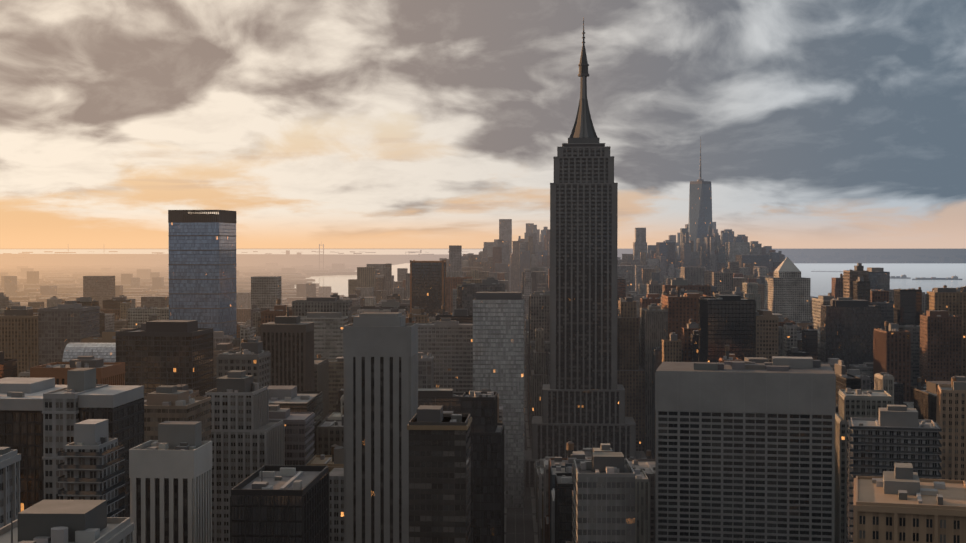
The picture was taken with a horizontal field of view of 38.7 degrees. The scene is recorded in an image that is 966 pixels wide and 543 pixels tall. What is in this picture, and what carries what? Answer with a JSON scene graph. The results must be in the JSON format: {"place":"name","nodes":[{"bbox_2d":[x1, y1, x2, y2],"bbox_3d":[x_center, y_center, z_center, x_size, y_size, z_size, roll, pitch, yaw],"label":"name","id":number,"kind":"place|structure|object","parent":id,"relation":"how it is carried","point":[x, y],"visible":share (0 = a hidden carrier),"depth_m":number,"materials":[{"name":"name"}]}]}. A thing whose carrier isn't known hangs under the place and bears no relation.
{"place":"outdoors","nodes":[
{"label":"outdoors","id":0,"kind":"place"},
{"bbox_2d":[0,249,482,254],"bbox_3d":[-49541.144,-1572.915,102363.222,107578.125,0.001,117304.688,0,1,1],"label":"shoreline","id":1,"kind":"structure","parent":0,"point":[275,251],"depth_m":75103.48,"materials":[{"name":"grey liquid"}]},
{"bbox_2d":[308,275,396,290],"bbox_3d":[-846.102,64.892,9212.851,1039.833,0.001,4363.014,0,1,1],"label":"inlet water","id":2,"kind":"structure","parent":0,"point":[337,282],"depth_m":9400.64,"materials":[{"name":"grey liquid"}]},
{"bbox_2d":[392,266,409,272],"bbox_3d":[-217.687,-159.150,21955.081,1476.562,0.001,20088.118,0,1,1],"label":"inlet water","id":3,"kind":"structure","parent":0,"point":[394,269],"depth_m":14734.52,"materials":[{"name":"grey liquid"}]},
{"bbox_2d":[0,249,965,542],"bbox_3d":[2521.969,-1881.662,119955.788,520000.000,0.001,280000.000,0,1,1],"label":"ground","id":4,"kind":"structure","parent":0,"point":[518,525],"depth_m":25717.49,"materials":[{"name":"grey"}]},
{"bbox_2d":[319,242,323,269],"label":"bridge tower","id":5,"kind":"structure","parent":4,"relation":"on","point":[321,254],"depth_m":13152.75,"materials":[{"name":"grey metal"}]},
{"bbox_2d":[0,17,965,542],"bbox_3d":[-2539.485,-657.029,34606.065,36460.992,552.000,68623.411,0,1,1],"label":"city buildings","id":6,"kind":"structure","parent":4,"relation":"on","point":[700,381],"depth_m":797.40,"materials":[{"name":"grey concrete"}]},
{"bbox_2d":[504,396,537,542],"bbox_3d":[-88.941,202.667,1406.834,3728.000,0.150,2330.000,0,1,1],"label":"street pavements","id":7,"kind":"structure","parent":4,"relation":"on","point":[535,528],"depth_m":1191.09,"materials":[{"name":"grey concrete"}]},
{"bbox_2d":[0,0,965,248],"label":"sky","id":8,"kind":"structure","parent":0,"point":[338,124],"materials":[{"name":"grey"}]},
{"bbox_2d":[295,263,965,296],"bbox_3d":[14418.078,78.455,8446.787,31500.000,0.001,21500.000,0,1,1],"label":"river water","id":9,"kind":"structure","parent":0,"point":[821,283],"depth_m":11922.39,"materials":[{"name":"grey liquid"}]},
{"bbox_2d":[811,271,842,271],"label":"breakwater pier","id":10,"kind":"structure","parent":9,"relation":"on","point":[826,271],"depth_m":12768.49,"materials":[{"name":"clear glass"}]},
{"bbox_2d":[890,274,910,278],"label":"cargo ship","id":11,"kind":"object","parent":9,"relation":"on","point":[904,276],"visible":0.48,"depth_m":9943.75,"materials":[{"name":"grey metal"}]},
{"bbox_2d":[912,275,961,279],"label":"cargo ship","id":12,"kind":"object","parent":9,"relation":"on","point":[955,277],"visible":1,"depth_m":9572.80,"materials":[{"name":"grey metal"}]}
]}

